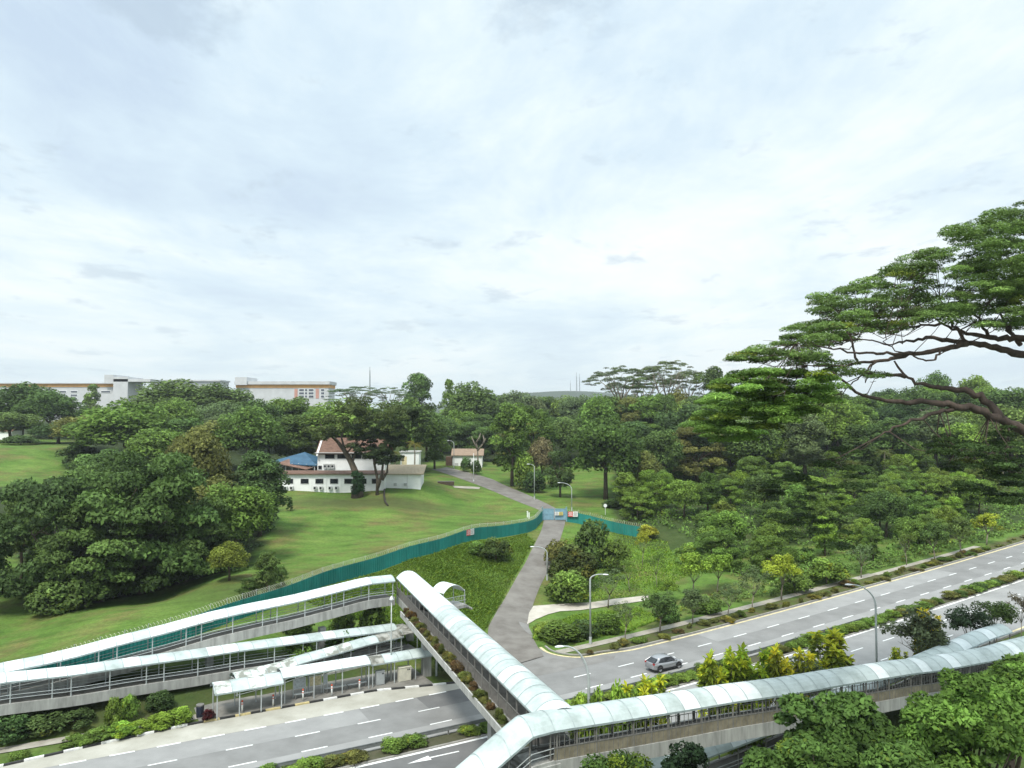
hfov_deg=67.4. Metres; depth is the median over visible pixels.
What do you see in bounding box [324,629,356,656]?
shrub
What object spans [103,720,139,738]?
hedge bush
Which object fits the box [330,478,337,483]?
window
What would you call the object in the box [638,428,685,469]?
tree
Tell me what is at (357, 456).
window
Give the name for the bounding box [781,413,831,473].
forest tree
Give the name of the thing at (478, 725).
median kerb
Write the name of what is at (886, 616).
hedge clump
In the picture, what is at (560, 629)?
shrub
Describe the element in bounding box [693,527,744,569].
thicket tree
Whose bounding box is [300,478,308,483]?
window
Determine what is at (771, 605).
verge plant
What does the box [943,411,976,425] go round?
forest tree
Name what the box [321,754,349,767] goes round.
hedge clump
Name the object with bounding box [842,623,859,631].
hedge clump
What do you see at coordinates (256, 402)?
tree
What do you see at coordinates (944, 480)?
thicket tree
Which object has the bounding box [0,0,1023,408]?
sky
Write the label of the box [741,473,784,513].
thicket tree
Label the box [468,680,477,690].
planter plant
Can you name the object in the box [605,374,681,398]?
tree
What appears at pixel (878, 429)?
forest tree
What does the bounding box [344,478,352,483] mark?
window
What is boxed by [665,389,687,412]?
tree
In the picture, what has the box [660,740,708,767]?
leafy tree
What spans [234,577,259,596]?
tree
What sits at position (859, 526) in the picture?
thicket tree
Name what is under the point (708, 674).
tree
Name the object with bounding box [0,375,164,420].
school block
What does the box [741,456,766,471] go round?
thicket tree
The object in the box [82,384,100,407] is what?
tree
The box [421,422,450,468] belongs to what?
tree
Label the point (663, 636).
verge plant
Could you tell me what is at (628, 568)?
tree
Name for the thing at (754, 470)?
thicket tree
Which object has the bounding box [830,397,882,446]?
forest tree
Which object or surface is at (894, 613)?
hedge clump
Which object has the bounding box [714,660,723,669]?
hedge clump
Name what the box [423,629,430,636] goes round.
planter plant
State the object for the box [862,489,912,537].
thicket tree
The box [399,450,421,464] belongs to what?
tower
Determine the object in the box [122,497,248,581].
tree
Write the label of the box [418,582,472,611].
stair head
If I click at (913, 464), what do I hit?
thicket tree
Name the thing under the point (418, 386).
tree
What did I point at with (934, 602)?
hedge clump
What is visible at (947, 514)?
thicket tree
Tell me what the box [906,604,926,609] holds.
hedge clump
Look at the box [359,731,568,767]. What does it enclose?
carriageway
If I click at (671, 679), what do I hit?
hedge clump
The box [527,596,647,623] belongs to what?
concrete path
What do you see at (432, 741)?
median soil
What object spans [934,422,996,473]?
forest tree
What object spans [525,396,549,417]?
tree
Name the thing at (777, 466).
thicket tree
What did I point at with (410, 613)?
planter plant
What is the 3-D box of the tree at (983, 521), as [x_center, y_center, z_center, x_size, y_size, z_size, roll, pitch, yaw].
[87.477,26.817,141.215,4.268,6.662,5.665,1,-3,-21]
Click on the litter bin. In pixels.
(199, 709)
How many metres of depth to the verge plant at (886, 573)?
121.17 m
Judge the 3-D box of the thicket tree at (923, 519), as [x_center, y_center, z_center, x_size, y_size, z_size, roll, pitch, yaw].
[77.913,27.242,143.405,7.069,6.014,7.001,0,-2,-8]
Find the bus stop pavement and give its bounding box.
[194,667,433,720]
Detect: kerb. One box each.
[0,681,454,766]
[322,571,1023,760]
[338,578,1023,767]
[544,634,681,655]
[644,541,1023,644]
[975,628,1023,647]
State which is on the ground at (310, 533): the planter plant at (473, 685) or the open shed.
the open shed
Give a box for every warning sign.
[466,528,473,535]
[568,512,577,516]
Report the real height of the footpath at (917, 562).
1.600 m
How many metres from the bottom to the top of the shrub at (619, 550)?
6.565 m
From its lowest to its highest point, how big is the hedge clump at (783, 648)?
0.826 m
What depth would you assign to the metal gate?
164.94 m
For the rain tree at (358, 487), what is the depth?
179.91 m
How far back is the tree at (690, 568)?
114.21 m
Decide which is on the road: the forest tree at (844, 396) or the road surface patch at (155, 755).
the road surface patch at (155, 755)
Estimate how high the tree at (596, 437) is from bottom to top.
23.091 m
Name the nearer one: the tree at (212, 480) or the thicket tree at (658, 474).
the tree at (212, 480)
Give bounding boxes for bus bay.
[0,683,459,767]
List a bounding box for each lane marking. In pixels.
[59,691,445,765]
[148,552,1023,765]
[229,563,1021,766]
[850,594,1019,651]
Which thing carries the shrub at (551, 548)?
on the ground at (310, 533)
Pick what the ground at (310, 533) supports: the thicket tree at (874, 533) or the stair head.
the thicket tree at (874, 533)
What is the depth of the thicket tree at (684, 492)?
167.32 m
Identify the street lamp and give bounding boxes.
[530,546,547,580]
[531,464,534,498]
[555,645,589,703]
[558,482,571,509]
[589,574,608,643]
[845,584,877,661]
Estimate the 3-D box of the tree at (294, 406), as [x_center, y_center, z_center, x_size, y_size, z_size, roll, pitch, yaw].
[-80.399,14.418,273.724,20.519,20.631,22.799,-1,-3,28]
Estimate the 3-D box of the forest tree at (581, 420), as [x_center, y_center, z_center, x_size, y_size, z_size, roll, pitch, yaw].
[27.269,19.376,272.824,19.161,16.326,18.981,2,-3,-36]
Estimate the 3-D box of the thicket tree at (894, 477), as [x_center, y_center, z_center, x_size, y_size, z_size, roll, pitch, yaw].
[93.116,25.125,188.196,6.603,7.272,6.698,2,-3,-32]
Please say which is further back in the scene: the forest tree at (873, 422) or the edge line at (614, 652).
the forest tree at (873, 422)
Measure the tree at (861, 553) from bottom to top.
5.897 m
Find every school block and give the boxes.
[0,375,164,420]
[154,380,229,388]
[234,377,336,407]
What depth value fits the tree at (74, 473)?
133.09 m
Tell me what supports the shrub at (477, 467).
on the ground at (310, 533)
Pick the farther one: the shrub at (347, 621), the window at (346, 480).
the window at (346, 480)
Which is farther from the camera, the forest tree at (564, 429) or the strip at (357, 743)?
the forest tree at (564, 429)
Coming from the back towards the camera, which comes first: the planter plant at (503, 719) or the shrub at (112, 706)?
the shrub at (112, 706)
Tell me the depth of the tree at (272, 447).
230.29 m
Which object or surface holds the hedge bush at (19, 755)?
on the ground at (310, 533)
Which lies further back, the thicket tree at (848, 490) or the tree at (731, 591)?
the thicket tree at (848, 490)
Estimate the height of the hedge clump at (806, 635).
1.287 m
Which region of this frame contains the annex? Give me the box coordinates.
[385,465,426,489]
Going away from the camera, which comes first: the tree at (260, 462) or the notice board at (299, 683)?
the notice board at (299, 683)
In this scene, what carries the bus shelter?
on the bus stop pavement
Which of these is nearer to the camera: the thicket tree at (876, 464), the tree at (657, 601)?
the tree at (657, 601)
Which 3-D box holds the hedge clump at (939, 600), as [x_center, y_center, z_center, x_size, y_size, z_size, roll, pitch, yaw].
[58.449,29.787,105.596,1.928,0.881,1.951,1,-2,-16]
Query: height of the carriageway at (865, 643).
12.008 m
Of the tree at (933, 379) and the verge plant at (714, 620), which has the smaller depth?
the verge plant at (714, 620)
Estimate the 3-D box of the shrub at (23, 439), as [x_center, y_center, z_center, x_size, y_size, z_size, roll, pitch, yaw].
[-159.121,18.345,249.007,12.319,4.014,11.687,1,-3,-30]
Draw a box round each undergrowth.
[15,477,278,591]
[618,449,1023,583]
[656,521,1023,621]
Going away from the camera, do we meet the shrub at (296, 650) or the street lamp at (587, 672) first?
the street lamp at (587, 672)
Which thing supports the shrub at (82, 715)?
on the ground at (310, 533)
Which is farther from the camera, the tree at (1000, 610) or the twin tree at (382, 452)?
the twin tree at (382, 452)
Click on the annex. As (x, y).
(406, 476)
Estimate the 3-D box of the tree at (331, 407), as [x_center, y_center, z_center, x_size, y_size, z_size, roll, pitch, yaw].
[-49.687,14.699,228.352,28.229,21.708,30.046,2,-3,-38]
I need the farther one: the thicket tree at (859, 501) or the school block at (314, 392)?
the school block at (314, 392)
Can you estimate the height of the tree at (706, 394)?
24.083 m
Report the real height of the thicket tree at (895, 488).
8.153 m
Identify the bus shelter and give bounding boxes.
[277,655,370,703]
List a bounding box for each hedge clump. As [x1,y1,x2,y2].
[259,762,276,767]
[280,763,300,767]
[296,755,324,767]
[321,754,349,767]
[341,749,368,765]
[380,736,407,753]
[402,732,428,748]
[457,724,482,735]
[478,721,486,733]
[571,692,593,703]
[603,690,613,699]
[621,686,634,696]
[633,681,643,688]
[647,677,669,689]
[654,673,679,685]
[668,672,691,682]
[682,669,697,679]
[693,662,703,672]
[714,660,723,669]
[778,644,791,651]
[784,641,803,649]
[792,636,814,646]
[799,633,823,644]
[832,625,848,633]
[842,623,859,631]
[850,620,870,629]
[860,617,878,625]
[869,616,885,623]
[872,613,896,621]
[881,609,902,617]
[892,608,907,614]
[895,604,912,612]
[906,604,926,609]
[914,601,934,607]
[919,598,937,605]
[930,597,944,602]
[941,590,961,598]
[953,589,967,597]
[959,584,984,591]
[959,588,976,595]
[969,582,988,590]
[980,581,993,588]
[984,580,1000,586]
[989,579,1005,584]
[990,575,1014,582]
[1003,570,1023,577]
[1003,574,1017,580]
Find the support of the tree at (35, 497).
on the ground at (310, 533)
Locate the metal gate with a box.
[542,507,566,521]
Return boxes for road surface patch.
[47,709,368,767]
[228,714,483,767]
[417,689,469,708]
[559,616,859,698]
[697,569,953,640]
[853,563,1023,618]
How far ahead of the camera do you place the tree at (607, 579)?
112.92 m
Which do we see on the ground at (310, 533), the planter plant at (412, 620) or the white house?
the white house
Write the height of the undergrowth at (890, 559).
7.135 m
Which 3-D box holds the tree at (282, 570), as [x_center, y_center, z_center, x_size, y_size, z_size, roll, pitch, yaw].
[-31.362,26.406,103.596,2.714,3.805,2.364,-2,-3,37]
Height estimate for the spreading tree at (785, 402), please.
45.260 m
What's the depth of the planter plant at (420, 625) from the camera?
80.56 m
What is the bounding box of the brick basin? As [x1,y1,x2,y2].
[437,481,453,484]
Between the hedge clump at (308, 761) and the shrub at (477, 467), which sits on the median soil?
the hedge clump at (308, 761)
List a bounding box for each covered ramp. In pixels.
[0,574,394,697]
[0,623,397,715]
[229,630,403,696]
[535,636,1023,767]
[639,623,1012,767]
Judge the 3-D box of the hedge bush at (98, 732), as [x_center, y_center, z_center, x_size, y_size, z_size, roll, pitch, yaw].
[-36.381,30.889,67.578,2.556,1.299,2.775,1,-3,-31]
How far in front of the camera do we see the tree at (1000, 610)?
86.18 m
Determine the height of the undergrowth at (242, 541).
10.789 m
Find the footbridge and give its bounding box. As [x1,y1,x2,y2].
[396,570,575,747]
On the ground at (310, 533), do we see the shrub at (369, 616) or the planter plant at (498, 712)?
the shrub at (369, 616)
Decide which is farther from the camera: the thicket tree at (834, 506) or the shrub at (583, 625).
the thicket tree at (834, 506)
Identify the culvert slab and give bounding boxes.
[453,486,479,488]
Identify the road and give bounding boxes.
[46,542,1023,767]
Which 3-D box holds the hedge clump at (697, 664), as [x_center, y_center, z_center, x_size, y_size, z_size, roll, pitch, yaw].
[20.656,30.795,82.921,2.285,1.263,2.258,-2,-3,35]
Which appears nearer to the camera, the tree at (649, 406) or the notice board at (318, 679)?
the notice board at (318, 679)
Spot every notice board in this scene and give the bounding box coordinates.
[293,677,305,696]
[309,674,321,692]
[323,673,327,691]
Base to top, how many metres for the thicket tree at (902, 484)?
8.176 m
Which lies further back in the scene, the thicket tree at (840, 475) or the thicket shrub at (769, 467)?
the thicket shrub at (769, 467)
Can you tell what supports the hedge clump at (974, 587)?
on the road
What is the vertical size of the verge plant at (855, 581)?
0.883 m
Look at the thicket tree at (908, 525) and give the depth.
139.07 m
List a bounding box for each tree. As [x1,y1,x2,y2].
[0,381,59,434]
[0,411,45,436]
[0,476,115,597]
[1,499,64,579]
[9,390,87,438]
[26,423,68,443]
[29,499,170,602]
[42,464,112,526]
[48,415,92,451]
[60,400,185,450]
[60,450,227,593]
[73,447,143,472]
[80,404,97,409]
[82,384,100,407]
[118,378,223,414]
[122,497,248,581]
[123,428,190,462]
[125,463,208,520]
[139,417,203,436]
[152,397,203,424]
[160,425,234,482]
[177,474,246,532]
[183,382,253,409]
[185,420,251,451]
[193,400,239,425]
[194,481,279,543]
[198,416,229,426]
[206,541,251,580]
[210,404,287,455]
[226,398,283,449]
[227,470,279,516]
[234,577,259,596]
[237,450,291,536]
[251,422,291,457]
[252,550,280,592]
[261,396,309,418]
[273,414,317,456]
[274,565,288,587]
[286,497,292,509]
[291,406,348,443]
[294,397,380,439]
[300,396,410,498]
[325,386,388,401]
[344,405,433,494]
[366,387,410,403]
[367,397,449,448]
[401,372,436,411]
[406,441,422,464]
[412,412,451,461]
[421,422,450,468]
[437,381,504,423]
[438,415,459,452]
[441,379,453,441]
[446,409,478,421]
[450,421,480,448]
[451,418,465,448]
[453,414,502,448]
[467,426,496,460]
[471,433,485,459]
[483,427,499,453]
[488,402,531,485]
[493,422,537,454]
[495,390,543,409]
[515,405,558,455]
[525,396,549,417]
[526,436,557,473]
[532,416,562,438]
[538,396,561,418]
[543,448,574,496]
[549,394,574,419]
[550,418,585,457]
[557,394,589,416]
[563,418,597,428]
[566,413,644,499]
[574,393,621,427]
[579,749,653,767]
[581,365,653,399]
[592,568,625,607]
[600,395,626,420]
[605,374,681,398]
[612,396,648,421]
[612,471,635,508]
[613,601,640,637]
[618,410,649,425]
[618,421,665,431]
[618,558,636,591]
[619,487,656,518]
[620,395,656,419]
[620,420,653,467]
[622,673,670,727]
[624,449,664,482]
[627,395,668,431]
[631,360,702,394]
[631,469,673,508]
[634,530,649,564]
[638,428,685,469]
[638,591,675,632]
[646,549,665,583]
[649,393,676,431]
[650,469,674,485]
[653,403,715,433]
[659,369,707,397]
[659,580,679,599]
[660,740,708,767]
[661,400,702,426]
[663,426,729,481]
[663,461,684,480]
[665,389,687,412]
[666,479,702,518]
[669,424,715,460]
[678,200,1023,552]
[679,552,712,588]
[680,396,710,455]
[680,588,709,623]
[685,462,707,479]
[688,392,726,416]
[691,366,729,409]
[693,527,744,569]
[694,521,708,550]
[694,525,727,553]
[696,649,748,754]
[697,471,722,510]
[699,416,750,469]
[701,553,732,591]
[704,510,749,553]
[713,582,741,615]
[713,664,764,746]
[714,466,727,481]
[714,478,746,504]
[717,473,734,496]
[720,419,784,456]
[720,445,748,469]
[723,642,771,709]
[730,470,749,487]
[736,456,775,485]
[737,564,773,607]
[738,730,943,767]
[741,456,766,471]
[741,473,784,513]
[743,535,798,576]
[751,523,790,558]
[754,413,817,462]
[755,501,786,523]
[761,508,795,529]
[761,553,803,599]
[764,439,789,462]
[764,642,816,706]
[771,461,801,489]
[773,689,902,760]
[778,656,832,697]
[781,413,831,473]
[781,483,808,518]
[801,476,847,513]
[801,492,840,529]
[806,627,854,694]
[807,398,850,451]
[807,400,872,458]
[812,516,839,555]
[824,451,841,468]
[828,389,849,404]
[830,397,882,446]
[833,424,880,476]
[834,434,853,457]
[834,470,862,491]
[841,478,870,498]
[845,460,866,487]
[846,457,868,474]
[846,543,873,577]
[847,396,877,409]
[848,517,873,546]
[855,493,867,517]
[857,473,892,495]
[859,446,882,477]
[859,525,884,560]
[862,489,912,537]
[862,495,882,526]
[863,417,920,463]
[866,418,893,445]
[867,660,1023,767]
[868,393,898,410]
[870,403,927,435]
[872,388,904,397]
[872,449,892,474]
[879,606,949,653]
[880,455,913,474]
[880,465,912,477]
[880,472,904,490]
[882,469,907,480]
[882,479,927,508]
[884,386,946,415]
[885,484,905,507]
[888,454,920,476]
[888,646,908,682]
[891,530,916,564]
[892,516,924,547]
[895,408,966,465]
[899,495,942,528]
[901,404,948,421]
[901,415,958,454]
[901,440,927,470]
[901,472,951,508]
[909,513,949,544]
[911,607,942,655]
[914,370,952,392]
[918,387,956,401]
[919,522,949,558]
[920,456,936,472]
[925,467,950,482]
[926,475,978,509]
[930,505,963,530]
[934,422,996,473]
[938,392,970,415]
[939,453,958,459]
[941,515,974,550]
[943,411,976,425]
[944,496,966,520]
[944,603,995,632]
[949,471,975,494]
[954,386,997,411]
[957,374,992,390]
[959,477,996,514]
[963,465,1004,490]
[968,387,1023,412]
[969,403,1023,473]
[969,512,1004,544]
[970,600,1019,642]
[977,452,1008,460]
[980,652,1023,767]
[1001,451,1023,472]
[1004,591,1023,635]
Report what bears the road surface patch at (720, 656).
on the road
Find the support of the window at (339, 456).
in the white house
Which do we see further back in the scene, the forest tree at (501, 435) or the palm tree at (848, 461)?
the forest tree at (501, 435)
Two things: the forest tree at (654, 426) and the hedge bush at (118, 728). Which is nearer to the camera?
the hedge bush at (118, 728)
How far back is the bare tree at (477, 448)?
235.97 m
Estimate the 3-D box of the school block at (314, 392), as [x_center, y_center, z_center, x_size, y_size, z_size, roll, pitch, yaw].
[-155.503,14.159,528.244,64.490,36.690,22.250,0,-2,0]
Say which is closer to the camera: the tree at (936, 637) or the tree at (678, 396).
the tree at (936, 637)
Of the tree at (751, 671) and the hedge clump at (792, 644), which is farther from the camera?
the hedge clump at (792, 644)
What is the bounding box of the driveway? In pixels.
[432,467,564,662]
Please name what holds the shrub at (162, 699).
on the ground at (310, 533)
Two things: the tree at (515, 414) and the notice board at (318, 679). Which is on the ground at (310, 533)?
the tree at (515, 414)
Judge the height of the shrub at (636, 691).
8.362 m
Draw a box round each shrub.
[0,434,41,444]
[0,713,36,744]
[13,573,40,598]
[18,709,69,737]
[23,577,87,614]
[51,706,96,731]
[54,442,100,463]
[57,572,115,608]
[68,454,105,472]
[92,565,138,600]
[103,696,122,724]
[120,693,140,719]
[124,563,168,589]
[144,689,174,710]
[163,557,203,583]
[201,709,215,720]
[282,614,314,635]
[282,642,313,658]
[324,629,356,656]
[326,613,356,630]
[356,607,390,637]
[432,657,442,670]
[460,457,471,469]
[468,541,484,553]
[471,460,481,472]
[478,537,513,559]
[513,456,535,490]
[518,471,546,491]
[531,621,547,633]
[538,619,587,643]
[543,539,575,562]
[544,570,588,602]
[547,542,599,582]
[568,691,598,738]
[569,618,599,638]
[573,518,610,564]
[589,684,616,734]
[593,613,621,633]
[594,538,631,570]
[602,498,620,507]
[610,678,637,766]
[633,687,641,727]
[636,524,659,536]
[654,603,679,622]
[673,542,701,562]
[691,596,721,613]
[693,509,716,523]
[711,500,736,512]
[728,465,745,473]
[752,498,777,503]
[765,464,779,474]
[775,571,813,592]
[794,551,816,564]
[804,557,850,583]
[832,493,857,506]
[834,517,855,527]
[837,524,861,539]
[917,462,936,471]
[942,486,957,498]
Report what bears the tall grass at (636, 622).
on the ground at (310, 533)
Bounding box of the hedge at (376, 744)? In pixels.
[256,618,861,767]
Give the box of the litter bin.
[196,703,203,717]
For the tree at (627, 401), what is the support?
on the ground at (310, 533)
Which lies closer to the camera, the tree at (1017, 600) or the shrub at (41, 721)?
the shrub at (41, 721)
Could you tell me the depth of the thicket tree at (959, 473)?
187.97 m
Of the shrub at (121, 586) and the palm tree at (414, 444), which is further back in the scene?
the palm tree at (414, 444)
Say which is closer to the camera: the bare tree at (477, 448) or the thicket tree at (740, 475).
the thicket tree at (740, 475)
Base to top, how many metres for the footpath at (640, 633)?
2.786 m
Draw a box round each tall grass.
[308,533,534,660]
[531,533,686,641]
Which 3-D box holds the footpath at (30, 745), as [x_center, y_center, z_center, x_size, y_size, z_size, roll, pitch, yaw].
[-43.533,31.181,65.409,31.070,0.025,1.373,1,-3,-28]
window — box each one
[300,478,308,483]
[315,478,323,483]
[325,454,334,458]
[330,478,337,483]
[337,454,345,458]
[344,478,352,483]
[351,454,361,458]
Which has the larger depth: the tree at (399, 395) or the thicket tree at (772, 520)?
the tree at (399, 395)
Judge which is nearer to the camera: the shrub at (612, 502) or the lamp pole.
the lamp pole
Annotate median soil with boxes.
[313,576,1023,767]
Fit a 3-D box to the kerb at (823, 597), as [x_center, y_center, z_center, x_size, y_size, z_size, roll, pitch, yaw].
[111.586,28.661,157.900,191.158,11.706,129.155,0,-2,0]
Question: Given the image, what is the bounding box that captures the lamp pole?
[389,596,393,681]
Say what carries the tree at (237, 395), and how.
on the ground at (310, 533)
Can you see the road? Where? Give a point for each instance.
(398, 716)
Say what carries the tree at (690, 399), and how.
on the ground at (310, 533)
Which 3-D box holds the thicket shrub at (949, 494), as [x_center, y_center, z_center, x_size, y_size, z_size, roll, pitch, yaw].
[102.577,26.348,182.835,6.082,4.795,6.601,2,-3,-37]
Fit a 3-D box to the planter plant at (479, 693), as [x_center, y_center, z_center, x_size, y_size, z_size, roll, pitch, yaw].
[-2.489,24.858,61.407,1.399,0.779,1.251,0,-2,8]
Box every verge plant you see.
[609,642,619,649]
[618,637,629,645]
[630,637,647,642]
[657,633,670,639]
[672,628,684,632]
[696,619,710,625]
[709,618,719,622]
[720,615,734,622]
[730,613,738,617]
[735,610,747,616]
[765,603,779,608]
[782,601,789,606]
[807,593,821,598]
[813,591,831,596]
[830,587,838,591]
[838,580,854,586]
[846,578,858,583]
[880,576,890,580]
[883,571,892,575]
[907,568,924,570]
[922,561,936,565]
[930,560,942,564]
[936,556,953,560]
[955,552,963,557]
[963,552,977,555]
[970,548,984,551]
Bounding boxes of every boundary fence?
[1,515,535,686]
[534,507,542,527]
[567,509,644,537]
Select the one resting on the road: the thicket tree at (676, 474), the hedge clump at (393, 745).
the hedge clump at (393, 745)
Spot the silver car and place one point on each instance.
(659, 662)
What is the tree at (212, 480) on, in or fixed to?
on the ground at (310, 533)
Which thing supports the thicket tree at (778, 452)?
on the ground at (310, 533)
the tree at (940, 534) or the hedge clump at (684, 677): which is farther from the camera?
the tree at (940, 534)
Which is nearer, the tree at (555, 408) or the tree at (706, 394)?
the tree at (706, 394)
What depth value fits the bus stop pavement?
78.27 m
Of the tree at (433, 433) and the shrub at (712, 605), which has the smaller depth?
the shrub at (712, 605)
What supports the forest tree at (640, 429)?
on the ground at (310, 533)
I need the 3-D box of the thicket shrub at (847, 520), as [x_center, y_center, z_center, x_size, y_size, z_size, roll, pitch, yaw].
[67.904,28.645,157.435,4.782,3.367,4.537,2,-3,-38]
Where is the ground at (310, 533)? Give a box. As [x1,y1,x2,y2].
[0,391,1023,767]
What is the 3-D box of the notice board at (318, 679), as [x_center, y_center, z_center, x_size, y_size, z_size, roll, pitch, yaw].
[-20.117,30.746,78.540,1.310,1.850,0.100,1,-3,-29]
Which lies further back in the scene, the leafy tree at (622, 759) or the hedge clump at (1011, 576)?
the hedge clump at (1011, 576)
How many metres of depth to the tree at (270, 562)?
98.76 m
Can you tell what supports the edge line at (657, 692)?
on the road
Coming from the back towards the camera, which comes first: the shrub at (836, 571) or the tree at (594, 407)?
the tree at (594, 407)
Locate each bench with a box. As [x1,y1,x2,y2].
[293,691,312,699]
[325,684,346,693]
[347,681,366,689]
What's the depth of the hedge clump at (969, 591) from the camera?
108.70 m
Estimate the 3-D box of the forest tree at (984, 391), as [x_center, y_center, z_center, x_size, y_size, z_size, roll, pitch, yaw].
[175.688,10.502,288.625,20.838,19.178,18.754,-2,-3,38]
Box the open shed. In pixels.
[273,452,317,470]
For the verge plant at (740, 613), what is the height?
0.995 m
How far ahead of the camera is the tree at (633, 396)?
284.42 m
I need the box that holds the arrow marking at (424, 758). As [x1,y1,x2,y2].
[408,751,458,763]
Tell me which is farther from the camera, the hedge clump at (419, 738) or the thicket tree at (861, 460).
the thicket tree at (861, 460)
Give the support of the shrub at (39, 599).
on the ground at (310, 533)
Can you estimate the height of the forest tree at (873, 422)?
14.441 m
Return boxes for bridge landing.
[516,749,560,767]
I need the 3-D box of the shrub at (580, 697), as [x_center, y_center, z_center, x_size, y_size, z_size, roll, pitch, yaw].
[5.131,27.635,57.767,2.965,9.061,2.731,-1,-3,23]
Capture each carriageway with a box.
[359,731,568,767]
[657,580,1023,723]
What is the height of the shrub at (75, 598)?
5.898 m
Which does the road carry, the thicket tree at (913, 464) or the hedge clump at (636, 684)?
the hedge clump at (636, 684)
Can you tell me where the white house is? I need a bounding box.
[282,438,392,492]
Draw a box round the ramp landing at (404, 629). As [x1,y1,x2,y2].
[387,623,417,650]
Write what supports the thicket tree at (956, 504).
on the ground at (310, 533)
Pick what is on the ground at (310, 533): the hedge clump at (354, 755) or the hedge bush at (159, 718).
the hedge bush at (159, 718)
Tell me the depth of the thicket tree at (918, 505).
156.13 m
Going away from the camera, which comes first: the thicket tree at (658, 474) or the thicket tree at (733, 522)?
the thicket tree at (733, 522)
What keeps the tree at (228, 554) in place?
on the ground at (310, 533)
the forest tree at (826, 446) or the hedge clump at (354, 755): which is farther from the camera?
the forest tree at (826, 446)
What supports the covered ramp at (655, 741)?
on the ground at (310, 533)
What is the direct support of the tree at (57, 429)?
on the ground at (310, 533)
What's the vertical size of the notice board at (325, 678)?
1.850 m
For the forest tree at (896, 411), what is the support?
on the ground at (310, 533)
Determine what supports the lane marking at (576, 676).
on the road
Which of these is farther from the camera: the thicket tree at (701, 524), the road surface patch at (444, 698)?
the thicket tree at (701, 524)
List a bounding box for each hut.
[0,429,23,439]
[446,449,483,466]
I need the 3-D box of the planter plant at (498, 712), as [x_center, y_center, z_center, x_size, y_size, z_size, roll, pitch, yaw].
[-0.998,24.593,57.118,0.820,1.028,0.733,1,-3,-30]
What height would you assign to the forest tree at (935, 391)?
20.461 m
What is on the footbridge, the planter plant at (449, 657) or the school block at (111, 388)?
the planter plant at (449, 657)
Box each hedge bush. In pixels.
[8,749,31,761]
[59,732,94,748]
[84,725,114,744]
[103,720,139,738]
[124,718,155,735]
[145,711,174,730]
[164,706,192,725]
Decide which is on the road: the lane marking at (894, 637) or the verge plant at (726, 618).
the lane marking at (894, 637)
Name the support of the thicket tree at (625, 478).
on the ground at (310, 533)
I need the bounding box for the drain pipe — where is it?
[383,489,388,505]
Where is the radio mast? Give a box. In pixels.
[369,371,370,391]
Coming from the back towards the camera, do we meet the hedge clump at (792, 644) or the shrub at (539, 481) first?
the shrub at (539, 481)
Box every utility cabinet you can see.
[374,669,384,685]
[397,665,411,682]
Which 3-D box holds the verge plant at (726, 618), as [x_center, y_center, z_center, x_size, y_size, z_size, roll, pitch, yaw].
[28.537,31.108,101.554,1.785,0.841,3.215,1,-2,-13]
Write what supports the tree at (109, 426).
on the ground at (310, 533)
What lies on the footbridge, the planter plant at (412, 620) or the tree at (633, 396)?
the planter plant at (412, 620)
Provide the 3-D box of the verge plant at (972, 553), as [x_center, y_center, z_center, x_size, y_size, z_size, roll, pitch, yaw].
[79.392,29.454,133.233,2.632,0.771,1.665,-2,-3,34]
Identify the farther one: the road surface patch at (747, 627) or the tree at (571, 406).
the tree at (571, 406)
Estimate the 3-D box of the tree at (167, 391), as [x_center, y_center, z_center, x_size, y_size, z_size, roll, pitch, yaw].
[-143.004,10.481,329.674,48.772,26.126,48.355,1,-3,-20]
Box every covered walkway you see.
[210,672,283,719]
[366,648,436,686]
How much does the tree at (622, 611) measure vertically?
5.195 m
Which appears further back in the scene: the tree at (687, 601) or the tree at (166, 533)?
the tree at (166, 533)
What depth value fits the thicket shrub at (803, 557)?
131.79 m
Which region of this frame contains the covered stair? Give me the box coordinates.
[456,710,554,767]
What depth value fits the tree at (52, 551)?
102.79 m
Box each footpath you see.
[0,714,197,752]
[555,573,874,652]
[872,546,978,574]
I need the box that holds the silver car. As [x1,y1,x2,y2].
[645,653,682,672]
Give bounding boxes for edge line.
[351,579,1023,767]
[539,636,687,657]
[688,542,1023,636]
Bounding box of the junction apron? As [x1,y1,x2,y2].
[519,622,617,675]
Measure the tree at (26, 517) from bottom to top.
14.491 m
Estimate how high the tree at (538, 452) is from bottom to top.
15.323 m
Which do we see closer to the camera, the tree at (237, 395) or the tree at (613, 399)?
the tree at (613, 399)
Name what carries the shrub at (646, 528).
on the ground at (310, 533)
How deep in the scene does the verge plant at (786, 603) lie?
106.81 m
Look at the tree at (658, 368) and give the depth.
293.80 m
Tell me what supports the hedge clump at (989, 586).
on the road
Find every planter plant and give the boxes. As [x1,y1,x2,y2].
[405,610,416,617]
[408,616,418,622]
[414,622,427,628]
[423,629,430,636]
[431,636,438,645]
[433,643,441,649]
[438,644,445,653]
[442,652,456,662]
[450,660,459,667]
[451,662,464,672]
[457,671,471,679]
[460,674,473,682]
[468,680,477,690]
[472,688,488,698]
[477,696,490,703]
[485,702,495,709]
[493,707,503,718]
[497,714,507,724]
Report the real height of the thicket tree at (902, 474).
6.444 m
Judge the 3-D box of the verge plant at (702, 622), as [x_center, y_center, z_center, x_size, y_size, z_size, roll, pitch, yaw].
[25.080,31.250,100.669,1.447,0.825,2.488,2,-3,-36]

